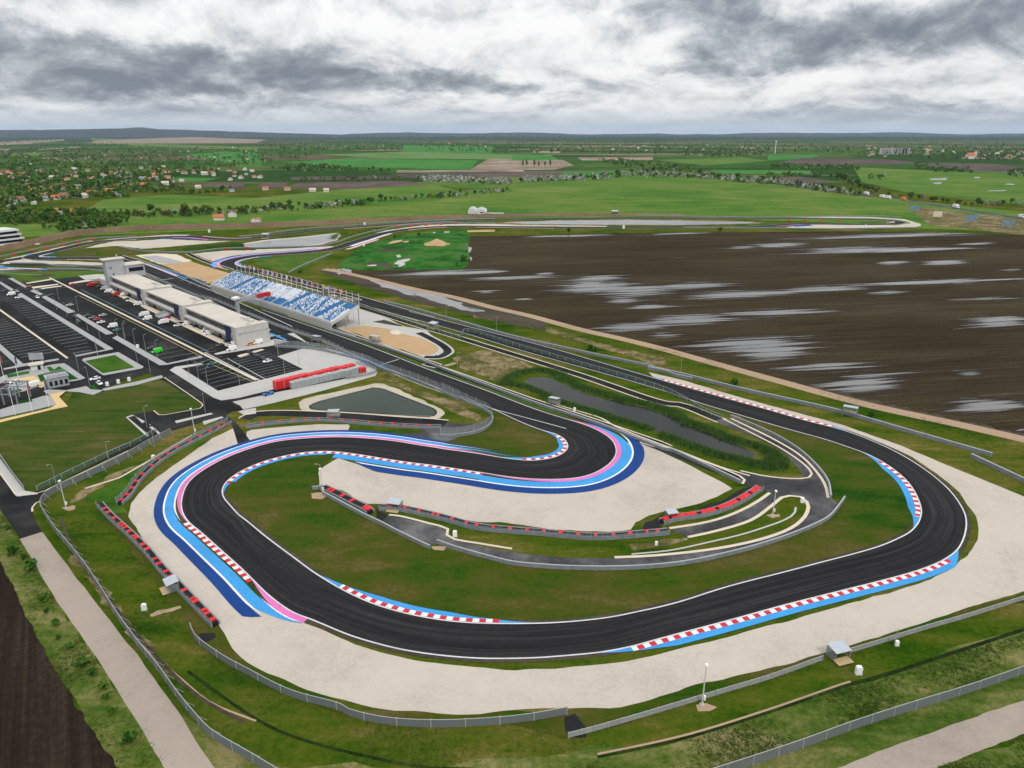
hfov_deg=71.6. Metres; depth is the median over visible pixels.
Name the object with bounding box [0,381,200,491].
lawn
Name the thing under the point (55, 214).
olive tree
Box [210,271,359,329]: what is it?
grandstand
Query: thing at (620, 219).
pond shore
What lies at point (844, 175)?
olive tree
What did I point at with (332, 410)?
marshal shelter
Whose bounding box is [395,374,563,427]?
pit exit line
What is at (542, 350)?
debris fence
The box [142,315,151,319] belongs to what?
parked van
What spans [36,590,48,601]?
shrub
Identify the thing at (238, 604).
painted runoff strip
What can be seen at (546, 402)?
kerb stone
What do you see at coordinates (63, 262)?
gravel trap
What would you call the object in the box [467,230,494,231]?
sand
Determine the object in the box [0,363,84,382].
pavement
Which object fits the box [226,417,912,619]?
infield grass
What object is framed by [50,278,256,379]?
painted line
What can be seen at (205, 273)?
sand area
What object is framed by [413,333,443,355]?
concrete edge
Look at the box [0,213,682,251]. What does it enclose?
earth bank
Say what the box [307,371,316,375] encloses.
storage container
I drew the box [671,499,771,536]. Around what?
service road
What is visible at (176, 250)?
infield grass
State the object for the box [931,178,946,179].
meadow pool
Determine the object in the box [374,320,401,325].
mud
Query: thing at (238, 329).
pit building
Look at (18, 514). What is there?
paddock asphalt
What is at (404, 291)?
puddle
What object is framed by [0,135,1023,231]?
distant woodland
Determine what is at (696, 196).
meadow
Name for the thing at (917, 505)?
kerb strip
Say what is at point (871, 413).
shrub
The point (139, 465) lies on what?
path
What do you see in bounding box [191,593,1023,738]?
verge
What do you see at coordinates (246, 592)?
blue runoff
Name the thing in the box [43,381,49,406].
flagpole
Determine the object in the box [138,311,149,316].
parked truck
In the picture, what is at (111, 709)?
shrub
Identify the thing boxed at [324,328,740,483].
guard rail
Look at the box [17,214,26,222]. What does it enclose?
broadleaf tree
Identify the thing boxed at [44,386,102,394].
pavement
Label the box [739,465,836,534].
road junction
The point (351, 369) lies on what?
storage container
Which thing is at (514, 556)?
service road
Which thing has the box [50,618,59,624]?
shrub
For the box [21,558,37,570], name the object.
shrub
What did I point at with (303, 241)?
trap
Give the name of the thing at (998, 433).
dirt track
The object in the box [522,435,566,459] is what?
kerb strip
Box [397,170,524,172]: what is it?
field
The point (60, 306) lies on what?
pavement
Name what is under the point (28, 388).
flagpole
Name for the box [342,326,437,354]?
sand area
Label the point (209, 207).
olive tree
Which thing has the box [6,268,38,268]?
kerb strip
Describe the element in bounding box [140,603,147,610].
utility cabinet
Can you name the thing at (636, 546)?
dry grass
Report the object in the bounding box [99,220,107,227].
broadleaf tree
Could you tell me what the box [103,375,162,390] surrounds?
pavement
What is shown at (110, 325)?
parked van
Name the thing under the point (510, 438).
infield grass
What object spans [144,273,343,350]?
pit wall
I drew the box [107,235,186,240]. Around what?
gravel trap
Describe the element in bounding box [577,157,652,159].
field
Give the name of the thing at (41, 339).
pavement
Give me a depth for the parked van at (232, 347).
343.98 m
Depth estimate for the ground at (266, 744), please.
237.45 m
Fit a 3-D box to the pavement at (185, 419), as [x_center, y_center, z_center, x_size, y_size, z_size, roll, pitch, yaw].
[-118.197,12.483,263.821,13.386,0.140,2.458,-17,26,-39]
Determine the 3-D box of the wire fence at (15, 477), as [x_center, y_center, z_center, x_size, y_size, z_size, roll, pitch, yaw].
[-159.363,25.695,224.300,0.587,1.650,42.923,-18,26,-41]
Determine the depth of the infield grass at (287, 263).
582.58 m
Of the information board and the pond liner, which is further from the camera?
the information board
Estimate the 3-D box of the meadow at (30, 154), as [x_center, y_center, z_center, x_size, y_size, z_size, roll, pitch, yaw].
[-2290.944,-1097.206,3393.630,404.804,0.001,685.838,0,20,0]
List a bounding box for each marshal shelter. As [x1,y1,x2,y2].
[159,574,178,595]
[326,409,339,416]
[368,335,381,340]
[386,497,402,512]
[427,321,438,329]
[548,396,559,403]
[665,508,678,520]
[826,640,853,665]
[842,404,857,414]
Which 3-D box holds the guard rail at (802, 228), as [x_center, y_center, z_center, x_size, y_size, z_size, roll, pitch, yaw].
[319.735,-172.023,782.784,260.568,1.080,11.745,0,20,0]
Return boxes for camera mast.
[58,480,67,508]
[699,663,708,705]
[771,490,777,515]
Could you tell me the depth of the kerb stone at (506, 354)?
337.72 m
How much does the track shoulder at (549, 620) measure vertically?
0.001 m
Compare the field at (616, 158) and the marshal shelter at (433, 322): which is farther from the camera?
the field at (616, 158)
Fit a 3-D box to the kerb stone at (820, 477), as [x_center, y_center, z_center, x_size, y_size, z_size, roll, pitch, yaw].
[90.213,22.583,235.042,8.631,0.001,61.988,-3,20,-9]
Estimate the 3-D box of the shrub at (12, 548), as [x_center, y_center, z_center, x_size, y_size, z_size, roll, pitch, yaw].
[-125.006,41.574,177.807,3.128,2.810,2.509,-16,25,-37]
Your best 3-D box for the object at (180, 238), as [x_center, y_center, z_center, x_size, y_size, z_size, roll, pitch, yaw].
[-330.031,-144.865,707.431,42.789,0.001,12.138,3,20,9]
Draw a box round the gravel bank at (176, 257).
[136,254,190,263]
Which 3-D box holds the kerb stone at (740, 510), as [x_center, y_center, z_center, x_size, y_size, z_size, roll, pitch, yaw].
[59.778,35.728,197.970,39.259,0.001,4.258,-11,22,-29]
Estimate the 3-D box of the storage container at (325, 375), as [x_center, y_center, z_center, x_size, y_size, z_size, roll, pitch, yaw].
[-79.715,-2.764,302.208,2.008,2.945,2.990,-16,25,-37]
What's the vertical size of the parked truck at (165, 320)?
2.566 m
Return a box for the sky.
[0,0,1023,134]
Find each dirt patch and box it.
[62,505,74,510]
[150,606,180,616]
[311,492,325,498]
[432,546,445,549]
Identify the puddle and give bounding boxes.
[370,280,405,290]
[381,285,413,295]
[391,285,462,305]
[394,259,409,266]
[430,296,484,311]
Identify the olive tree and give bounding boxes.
[52,210,60,219]
[68,212,77,219]
[79,206,86,213]
[96,214,107,227]
[180,203,187,215]
[199,204,205,212]
[206,205,213,213]
[842,172,848,182]
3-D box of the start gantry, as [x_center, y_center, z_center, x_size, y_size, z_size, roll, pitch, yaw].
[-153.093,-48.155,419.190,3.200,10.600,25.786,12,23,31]
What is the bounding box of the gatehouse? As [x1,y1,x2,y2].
[43,371,69,388]
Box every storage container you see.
[272,379,284,389]
[281,377,291,387]
[289,375,300,379]
[289,380,296,389]
[293,379,300,387]
[297,372,308,377]
[299,378,305,386]
[304,377,310,385]
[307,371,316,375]
[308,376,314,384]
[312,375,319,383]
[314,369,324,374]
[318,374,323,382]
[321,373,328,381]
[322,368,332,371]
[325,372,332,380]
[330,366,340,370]
[331,371,337,379]
[334,370,341,378]
[339,369,345,377]
[344,368,349,376]
[345,363,355,367]
[347,367,354,375]
[352,366,358,374]
[358,366,365,372]
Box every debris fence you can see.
[189,623,567,727]
[274,340,492,436]
[349,299,722,417]
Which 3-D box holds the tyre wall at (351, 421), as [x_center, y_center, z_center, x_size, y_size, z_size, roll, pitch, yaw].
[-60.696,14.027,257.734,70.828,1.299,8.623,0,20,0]
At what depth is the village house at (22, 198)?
1065.64 m
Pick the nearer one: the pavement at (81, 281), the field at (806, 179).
the pavement at (81, 281)
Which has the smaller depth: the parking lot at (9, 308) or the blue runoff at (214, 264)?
the parking lot at (9, 308)
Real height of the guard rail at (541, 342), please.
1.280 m
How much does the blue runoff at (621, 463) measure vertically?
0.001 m
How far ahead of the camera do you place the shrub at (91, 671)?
138.05 m
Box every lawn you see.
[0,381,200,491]
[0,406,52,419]
[7,371,28,377]
[18,399,31,403]
[38,366,77,381]
[86,355,133,372]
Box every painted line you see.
[0,319,54,356]
[8,297,88,352]
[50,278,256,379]
[81,289,208,351]
[81,296,199,355]
[187,350,243,386]
[205,352,258,379]
[236,352,292,376]
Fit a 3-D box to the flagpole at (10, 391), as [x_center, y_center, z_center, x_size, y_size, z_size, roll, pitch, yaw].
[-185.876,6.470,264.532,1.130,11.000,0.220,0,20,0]
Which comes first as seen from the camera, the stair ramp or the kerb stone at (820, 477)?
the kerb stone at (820, 477)
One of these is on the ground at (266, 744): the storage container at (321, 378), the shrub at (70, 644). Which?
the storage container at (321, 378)
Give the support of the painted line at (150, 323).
on the paddock asphalt
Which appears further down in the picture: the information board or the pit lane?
the information board
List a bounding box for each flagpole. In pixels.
[8,387,15,414]
[26,385,32,410]
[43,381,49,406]
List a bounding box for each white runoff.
[163,432,490,613]
[174,435,465,519]
[266,602,296,620]
[354,434,633,487]
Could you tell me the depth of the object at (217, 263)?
610.50 m
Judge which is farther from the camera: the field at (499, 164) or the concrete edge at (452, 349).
the field at (499, 164)
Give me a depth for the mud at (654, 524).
200.61 m
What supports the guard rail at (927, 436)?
on the ground at (266, 744)
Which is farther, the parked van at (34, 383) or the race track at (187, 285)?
the race track at (187, 285)
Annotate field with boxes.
[0,139,64,144]
[0,562,116,767]
[89,137,263,142]
[174,177,217,180]
[188,151,260,163]
[202,183,229,186]
[230,183,244,188]
[258,182,287,187]
[286,158,379,166]
[290,181,429,188]
[291,175,401,179]
[328,151,526,158]
[345,231,1023,433]
[351,231,1023,432]
[368,159,477,169]
[390,170,614,177]
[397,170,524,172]
[403,145,493,152]
[470,159,572,169]
[512,155,557,159]
[533,150,560,152]
[556,171,637,176]
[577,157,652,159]
[662,157,763,164]
[712,170,810,173]
[768,155,817,159]
[770,177,833,184]
[780,158,914,164]
[904,163,1023,171]
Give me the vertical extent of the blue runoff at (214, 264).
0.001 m
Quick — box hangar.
[468,206,503,213]
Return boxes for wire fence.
[0,454,24,490]
[36,428,156,490]
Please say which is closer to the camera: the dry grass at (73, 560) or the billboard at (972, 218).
the dry grass at (73, 560)
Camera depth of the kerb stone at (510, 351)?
337.72 m
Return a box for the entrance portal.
[0,380,31,404]
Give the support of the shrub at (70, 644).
on the rough grass at (87, 696)
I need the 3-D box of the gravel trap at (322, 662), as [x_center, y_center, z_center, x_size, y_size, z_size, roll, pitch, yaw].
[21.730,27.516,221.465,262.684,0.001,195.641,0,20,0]
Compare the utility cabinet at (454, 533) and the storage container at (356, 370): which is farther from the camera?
the storage container at (356, 370)
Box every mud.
[31,274,53,277]
[199,633,215,641]
[319,270,546,330]
[364,262,391,267]
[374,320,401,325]
[376,249,407,251]
[376,508,387,519]
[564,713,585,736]
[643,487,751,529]
[742,368,1023,440]
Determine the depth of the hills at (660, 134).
23147.62 m
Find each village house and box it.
[13,196,26,202]
[50,195,59,199]
[58,192,69,198]
[81,193,88,197]
[213,214,224,220]
[227,209,236,216]
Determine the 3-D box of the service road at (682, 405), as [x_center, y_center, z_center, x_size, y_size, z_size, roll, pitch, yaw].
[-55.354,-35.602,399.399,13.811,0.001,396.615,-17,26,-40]
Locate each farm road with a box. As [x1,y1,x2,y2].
[20,532,213,767]
[839,701,1023,767]
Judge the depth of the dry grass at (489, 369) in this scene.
325.66 m
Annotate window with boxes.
[129,266,143,271]
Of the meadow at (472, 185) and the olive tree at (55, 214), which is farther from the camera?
the meadow at (472, 185)
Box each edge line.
[22,217,906,329]
[48,218,893,325]
[180,311,966,658]
[222,310,921,623]
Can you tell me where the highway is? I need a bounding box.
[725,175,1023,219]
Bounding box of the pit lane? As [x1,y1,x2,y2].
[276,331,317,347]
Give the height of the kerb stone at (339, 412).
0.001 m
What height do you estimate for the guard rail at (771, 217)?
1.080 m
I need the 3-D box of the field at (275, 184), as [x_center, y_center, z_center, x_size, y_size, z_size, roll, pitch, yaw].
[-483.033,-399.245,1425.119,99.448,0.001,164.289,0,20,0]
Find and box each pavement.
[0,282,13,290]
[0,309,67,358]
[0,344,58,369]
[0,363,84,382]
[0,395,55,416]
[0,459,37,495]
[8,278,26,287]
[9,381,36,392]
[18,293,112,356]
[31,289,42,294]
[32,284,57,288]
[42,296,74,312]
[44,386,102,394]
[69,280,93,283]
[76,314,112,334]
[82,352,143,374]
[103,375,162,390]
[113,336,201,364]
[126,415,147,436]
[175,413,211,422]
[203,416,223,424]
[214,339,287,354]
[234,372,377,408]
[237,349,263,356]
[238,408,255,414]
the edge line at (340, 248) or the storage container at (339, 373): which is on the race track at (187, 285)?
the edge line at (340, 248)
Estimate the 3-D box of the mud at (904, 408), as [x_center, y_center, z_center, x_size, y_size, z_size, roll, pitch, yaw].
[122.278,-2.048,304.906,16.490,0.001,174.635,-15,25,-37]
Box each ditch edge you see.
[125,631,255,720]
[597,681,850,754]
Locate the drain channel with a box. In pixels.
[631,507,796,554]
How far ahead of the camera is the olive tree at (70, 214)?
817.10 m
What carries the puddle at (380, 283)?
on the mud at (495, 315)
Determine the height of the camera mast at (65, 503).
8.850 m
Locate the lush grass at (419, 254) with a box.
[338,230,469,269]
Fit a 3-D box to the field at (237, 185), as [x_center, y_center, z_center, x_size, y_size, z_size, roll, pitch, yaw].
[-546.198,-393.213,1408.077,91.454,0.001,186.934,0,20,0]
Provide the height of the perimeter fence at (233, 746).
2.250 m
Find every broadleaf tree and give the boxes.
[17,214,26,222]
[40,212,48,222]
[57,215,63,221]
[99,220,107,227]
[146,203,154,210]
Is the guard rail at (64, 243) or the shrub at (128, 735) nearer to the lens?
the shrub at (128, 735)
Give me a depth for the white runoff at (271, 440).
237.90 m
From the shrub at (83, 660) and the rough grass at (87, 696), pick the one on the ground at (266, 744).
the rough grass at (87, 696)
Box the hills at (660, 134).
[342,132,1023,135]
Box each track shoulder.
[177,317,970,662]
[224,309,916,622]
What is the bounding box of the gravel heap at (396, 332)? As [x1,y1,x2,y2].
[390,330,401,334]
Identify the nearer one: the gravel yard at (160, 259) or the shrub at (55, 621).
the shrub at (55, 621)
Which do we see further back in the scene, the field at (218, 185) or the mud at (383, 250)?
the field at (218, 185)
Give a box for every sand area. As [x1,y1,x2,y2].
[161,262,228,282]
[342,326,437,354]
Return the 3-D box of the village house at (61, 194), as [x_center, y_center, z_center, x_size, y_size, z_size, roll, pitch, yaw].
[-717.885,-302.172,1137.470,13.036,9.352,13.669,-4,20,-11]
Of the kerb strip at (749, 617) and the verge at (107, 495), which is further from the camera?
the verge at (107, 495)
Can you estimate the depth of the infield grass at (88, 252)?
621.02 m
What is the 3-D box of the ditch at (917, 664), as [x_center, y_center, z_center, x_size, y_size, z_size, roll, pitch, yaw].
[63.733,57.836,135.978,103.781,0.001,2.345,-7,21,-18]
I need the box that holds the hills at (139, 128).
[126,127,152,128]
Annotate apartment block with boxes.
[879,148,885,153]
[891,148,897,153]
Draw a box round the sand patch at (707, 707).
[696,703,716,710]
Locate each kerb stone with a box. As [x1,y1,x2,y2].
[0,451,126,493]
[123,255,749,475]
[153,377,202,414]
[239,410,444,419]
[254,273,716,421]
[260,272,724,418]
[389,514,511,548]
[550,402,745,483]
[614,495,809,557]
[669,492,770,528]
[724,419,812,478]
[730,418,829,497]
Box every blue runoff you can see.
[165,432,515,622]
[211,249,314,267]
[332,454,481,478]
[346,353,390,369]
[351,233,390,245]
[479,422,631,486]
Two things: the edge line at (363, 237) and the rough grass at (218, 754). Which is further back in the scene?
the edge line at (363, 237)
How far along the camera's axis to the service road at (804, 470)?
241.83 m
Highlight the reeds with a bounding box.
[180,232,792,473]
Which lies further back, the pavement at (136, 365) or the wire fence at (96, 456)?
the pavement at (136, 365)
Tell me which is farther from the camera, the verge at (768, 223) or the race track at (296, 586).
the verge at (768, 223)
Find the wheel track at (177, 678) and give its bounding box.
[58,517,244,722]
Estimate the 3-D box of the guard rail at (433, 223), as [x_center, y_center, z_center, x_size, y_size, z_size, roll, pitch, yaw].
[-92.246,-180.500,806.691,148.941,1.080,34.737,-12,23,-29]
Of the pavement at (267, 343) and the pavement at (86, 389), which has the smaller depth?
the pavement at (86, 389)
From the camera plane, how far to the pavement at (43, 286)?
487.82 m
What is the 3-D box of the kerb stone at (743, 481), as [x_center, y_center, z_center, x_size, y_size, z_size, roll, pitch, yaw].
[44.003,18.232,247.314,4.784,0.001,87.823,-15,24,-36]
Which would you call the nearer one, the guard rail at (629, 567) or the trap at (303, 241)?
the guard rail at (629, 567)
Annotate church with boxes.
[964,150,976,158]
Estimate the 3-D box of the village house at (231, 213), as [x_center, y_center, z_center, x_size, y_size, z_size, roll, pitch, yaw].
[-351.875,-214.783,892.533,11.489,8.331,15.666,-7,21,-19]
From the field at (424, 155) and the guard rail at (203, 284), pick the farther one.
the field at (424, 155)
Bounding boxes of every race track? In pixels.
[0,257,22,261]
[0,264,99,267]
[23,217,905,329]
[180,310,966,658]
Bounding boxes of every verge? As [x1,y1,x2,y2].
[0,271,103,280]
[57,422,222,512]
[94,512,332,700]
[125,258,569,417]
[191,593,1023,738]
[747,222,782,225]
[858,221,890,223]
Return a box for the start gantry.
[231,291,270,313]
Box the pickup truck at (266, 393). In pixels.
[262,391,273,395]
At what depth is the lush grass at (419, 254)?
621.06 m
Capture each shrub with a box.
[6,545,19,555]
[19,553,26,559]
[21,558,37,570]
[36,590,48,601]
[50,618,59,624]
[63,641,74,647]
[70,655,89,666]
[85,666,95,676]
[97,677,107,689]
[101,691,110,699]
[106,706,117,714]
[118,730,136,744]
[731,378,738,384]
[867,411,875,417]
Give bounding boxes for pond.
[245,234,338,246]
[311,388,434,415]
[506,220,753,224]
[524,377,755,457]
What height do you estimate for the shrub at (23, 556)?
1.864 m
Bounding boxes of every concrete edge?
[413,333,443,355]
[423,332,453,358]
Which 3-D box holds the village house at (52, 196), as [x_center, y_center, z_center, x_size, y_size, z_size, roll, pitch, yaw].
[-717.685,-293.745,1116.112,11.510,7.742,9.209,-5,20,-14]
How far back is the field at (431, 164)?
2336.29 m
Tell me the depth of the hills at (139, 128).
25795.65 m
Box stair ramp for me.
[155,310,172,317]
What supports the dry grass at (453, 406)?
on the ground at (266, 744)
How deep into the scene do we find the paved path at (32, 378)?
304.11 m
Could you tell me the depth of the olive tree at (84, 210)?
879.47 m
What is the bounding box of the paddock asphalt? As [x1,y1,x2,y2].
[0,275,374,538]
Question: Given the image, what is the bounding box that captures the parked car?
[89,376,100,380]
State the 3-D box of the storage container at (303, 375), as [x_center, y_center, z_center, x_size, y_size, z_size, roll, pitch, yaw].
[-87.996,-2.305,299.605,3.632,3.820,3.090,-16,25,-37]
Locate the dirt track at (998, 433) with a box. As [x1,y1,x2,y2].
[322,269,1023,441]
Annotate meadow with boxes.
[0,175,1023,236]
[11,153,44,156]
[87,185,457,213]
[91,138,127,143]
[128,143,259,149]
[235,164,260,166]
[417,177,539,188]
[853,167,1023,204]
[905,205,1023,234]
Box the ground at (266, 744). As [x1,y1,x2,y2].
[0,136,1023,767]
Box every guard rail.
[0,236,136,256]
[10,262,102,267]
[47,268,103,271]
[119,230,374,252]
[135,258,205,282]
[187,276,355,336]
[239,218,494,236]
[288,253,331,272]
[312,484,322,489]
[322,491,430,548]
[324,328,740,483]
[374,222,494,231]
[383,301,653,366]
[436,496,845,569]
[568,655,823,737]
[647,366,692,379]
[648,215,899,217]
[648,365,992,456]
[683,227,917,228]
[730,414,831,497]
[851,596,1023,651]
[970,453,1023,482]
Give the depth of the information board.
325.39 m
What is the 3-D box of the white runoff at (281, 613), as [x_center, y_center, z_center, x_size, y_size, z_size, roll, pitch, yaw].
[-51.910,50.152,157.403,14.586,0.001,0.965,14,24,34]
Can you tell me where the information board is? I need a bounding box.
[28,353,43,361]
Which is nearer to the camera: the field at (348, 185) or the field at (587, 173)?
the field at (348, 185)
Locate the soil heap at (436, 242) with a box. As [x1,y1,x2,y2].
[424,239,449,245]
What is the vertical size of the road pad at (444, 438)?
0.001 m
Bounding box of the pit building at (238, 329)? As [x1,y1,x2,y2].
[98,254,269,346]
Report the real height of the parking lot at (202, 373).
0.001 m
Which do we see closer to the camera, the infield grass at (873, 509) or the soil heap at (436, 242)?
the infield grass at (873, 509)
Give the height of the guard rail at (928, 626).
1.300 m
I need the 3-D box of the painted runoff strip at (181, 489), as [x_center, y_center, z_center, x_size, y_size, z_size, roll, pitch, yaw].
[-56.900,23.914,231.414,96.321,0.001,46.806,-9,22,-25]
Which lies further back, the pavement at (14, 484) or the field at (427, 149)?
the field at (427, 149)
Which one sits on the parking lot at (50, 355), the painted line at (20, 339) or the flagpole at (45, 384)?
the painted line at (20, 339)
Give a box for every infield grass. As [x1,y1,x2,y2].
[49,247,102,256]
[101,249,143,254]
[163,249,182,251]
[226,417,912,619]
[254,252,329,272]
[361,416,558,456]
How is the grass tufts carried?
on the ground at (266, 744)
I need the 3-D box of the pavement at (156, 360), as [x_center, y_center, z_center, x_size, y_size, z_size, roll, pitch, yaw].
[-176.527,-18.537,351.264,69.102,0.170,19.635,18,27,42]
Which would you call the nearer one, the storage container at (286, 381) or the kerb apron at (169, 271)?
the storage container at (286, 381)
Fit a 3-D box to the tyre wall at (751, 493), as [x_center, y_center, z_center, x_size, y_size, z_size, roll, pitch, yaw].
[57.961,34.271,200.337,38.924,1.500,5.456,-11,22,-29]
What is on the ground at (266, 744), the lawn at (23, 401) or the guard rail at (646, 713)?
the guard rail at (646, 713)
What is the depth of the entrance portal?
282.21 m
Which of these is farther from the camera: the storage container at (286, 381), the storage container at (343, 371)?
the storage container at (343, 371)
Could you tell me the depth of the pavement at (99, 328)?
389.17 m
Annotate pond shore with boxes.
[242,233,339,245]
[496,219,764,224]
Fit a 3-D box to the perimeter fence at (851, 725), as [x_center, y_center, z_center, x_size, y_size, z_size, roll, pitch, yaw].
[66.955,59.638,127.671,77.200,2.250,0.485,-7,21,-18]
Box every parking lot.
[0,297,90,356]
[0,312,65,363]
[46,288,151,356]
[173,351,301,390]
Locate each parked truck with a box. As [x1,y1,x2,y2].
[86,282,95,286]
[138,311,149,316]
[158,318,168,324]
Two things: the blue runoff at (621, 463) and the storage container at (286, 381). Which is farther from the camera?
the storage container at (286, 381)
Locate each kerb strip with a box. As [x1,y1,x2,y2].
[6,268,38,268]
[145,263,176,275]
[183,522,251,582]
[227,451,483,482]
[340,584,498,622]
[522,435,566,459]
[631,559,950,650]
[661,379,831,426]
[878,461,919,516]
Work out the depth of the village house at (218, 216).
854.70 m
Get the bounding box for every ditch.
[187,670,464,767]
[597,628,1023,757]
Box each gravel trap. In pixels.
[1,259,101,264]
[3,241,89,259]
[87,239,226,248]
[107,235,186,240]
[128,372,1023,714]
[194,246,333,260]
[247,424,349,440]
[318,442,731,531]
[378,224,606,232]
[786,217,920,227]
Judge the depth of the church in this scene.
2835.85 m
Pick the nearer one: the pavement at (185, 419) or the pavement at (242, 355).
the pavement at (185, 419)
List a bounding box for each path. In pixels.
[0,391,66,421]
[12,376,43,387]
[85,435,191,488]
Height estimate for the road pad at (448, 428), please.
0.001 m
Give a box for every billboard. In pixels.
[909,205,920,210]
[933,211,942,216]
[966,215,978,221]
[1001,220,1014,227]
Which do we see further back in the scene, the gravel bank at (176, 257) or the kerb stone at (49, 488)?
the gravel bank at (176, 257)
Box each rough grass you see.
[0,510,162,767]
[157,716,372,767]
[446,632,1023,767]
[745,674,1023,767]
[938,736,1023,767]
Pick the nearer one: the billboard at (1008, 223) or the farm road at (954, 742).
the farm road at (954, 742)
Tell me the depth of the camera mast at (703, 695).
130.41 m
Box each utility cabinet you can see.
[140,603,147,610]
[453,530,456,537]
[854,665,862,675]
[894,640,899,646]
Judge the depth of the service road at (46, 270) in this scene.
544.52 m
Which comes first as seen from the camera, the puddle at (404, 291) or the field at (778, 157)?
the puddle at (404, 291)
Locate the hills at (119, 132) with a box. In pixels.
[0,128,360,135]
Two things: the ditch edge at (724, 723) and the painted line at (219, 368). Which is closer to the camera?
the ditch edge at (724, 723)
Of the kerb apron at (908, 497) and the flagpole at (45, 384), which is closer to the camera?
the kerb apron at (908, 497)
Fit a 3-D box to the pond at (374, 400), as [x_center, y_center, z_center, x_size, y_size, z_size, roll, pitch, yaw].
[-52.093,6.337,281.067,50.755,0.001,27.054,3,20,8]
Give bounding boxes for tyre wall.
[95,500,219,627]
[115,416,231,504]
[245,417,441,428]
[319,484,374,514]
[378,504,669,539]
[659,485,763,524]
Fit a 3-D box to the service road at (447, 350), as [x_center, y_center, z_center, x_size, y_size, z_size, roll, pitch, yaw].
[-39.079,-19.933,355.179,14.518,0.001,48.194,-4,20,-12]
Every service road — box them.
[0,268,102,271]
[119,255,742,480]
[187,253,229,269]
[241,411,446,425]
[266,276,721,420]
[416,332,451,357]
[445,508,834,564]
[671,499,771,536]
[714,418,831,498]
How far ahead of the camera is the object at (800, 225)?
806.94 m
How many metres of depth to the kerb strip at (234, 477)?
227.79 m
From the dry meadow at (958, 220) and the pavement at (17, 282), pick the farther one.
the dry meadow at (958, 220)
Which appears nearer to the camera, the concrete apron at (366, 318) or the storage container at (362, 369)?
the storage container at (362, 369)
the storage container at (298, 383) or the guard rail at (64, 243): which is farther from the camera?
the guard rail at (64, 243)
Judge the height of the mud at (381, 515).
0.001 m
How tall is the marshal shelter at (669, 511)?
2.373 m
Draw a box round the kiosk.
[28,361,43,370]
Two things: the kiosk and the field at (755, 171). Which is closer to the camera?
the kiosk
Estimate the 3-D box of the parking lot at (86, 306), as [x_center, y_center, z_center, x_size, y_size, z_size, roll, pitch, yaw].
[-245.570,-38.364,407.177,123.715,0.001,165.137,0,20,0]
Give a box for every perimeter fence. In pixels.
[40,428,276,767]
[714,666,1023,767]
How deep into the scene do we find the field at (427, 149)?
4369.88 m
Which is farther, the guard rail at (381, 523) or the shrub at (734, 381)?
the shrub at (734, 381)
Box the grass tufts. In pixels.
[0,308,1023,767]
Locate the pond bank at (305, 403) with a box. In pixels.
[299,383,444,418]
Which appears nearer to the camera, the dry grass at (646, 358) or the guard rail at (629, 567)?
the guard rail at (629, 567)
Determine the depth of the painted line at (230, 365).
325.47 m
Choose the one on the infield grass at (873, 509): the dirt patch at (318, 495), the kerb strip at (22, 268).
the dirt patch at (318, 495)
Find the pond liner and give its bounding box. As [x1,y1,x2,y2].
[309,387,436,416]
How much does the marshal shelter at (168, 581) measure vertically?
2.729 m
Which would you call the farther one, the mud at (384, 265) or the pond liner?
the mud at (384, 265)
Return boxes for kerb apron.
[146,263,186,278]
[232,453,334,481]
[322,576,528,622]
[505,431,562,459]
[603,551,957,652]
[866,454,918,526]
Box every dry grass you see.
[68,555,176,673]
[70,463,142,502]
[380,373,482,422]
[453,350,530,380]
[473,315,665,365]
[629,537,688,550]
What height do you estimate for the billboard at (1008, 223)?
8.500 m
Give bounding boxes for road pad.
[383,516,450,544]
[394,422,482,439]
[403,433,457,440]
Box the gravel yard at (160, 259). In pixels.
[142,256,180,263]
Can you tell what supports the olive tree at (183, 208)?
on the ground at (266, 744)
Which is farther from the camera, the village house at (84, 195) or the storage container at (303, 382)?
the village house at (84, 195)
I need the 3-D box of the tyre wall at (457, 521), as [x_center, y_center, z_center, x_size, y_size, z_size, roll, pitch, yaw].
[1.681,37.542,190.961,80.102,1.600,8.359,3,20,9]
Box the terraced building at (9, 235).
[0,227,39,245]
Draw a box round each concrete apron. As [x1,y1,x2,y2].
[79,274,103,279]
[170,349,376,399]
[270,333,343,353]
[336,309,440,356]
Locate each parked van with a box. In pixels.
[6,291,15,295]
[28,380,39,387]
[107,322,117,327]
[133,301,141,305]
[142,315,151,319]
[151,347,162,353]
[182,320,191,324]
[204,329,213,334]
[226,345,236,350]
[254,338,262,343]
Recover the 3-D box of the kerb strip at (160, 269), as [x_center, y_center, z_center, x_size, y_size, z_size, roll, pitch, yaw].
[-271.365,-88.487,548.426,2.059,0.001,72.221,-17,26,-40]
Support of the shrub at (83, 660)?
on the rough grass at (87, 696)

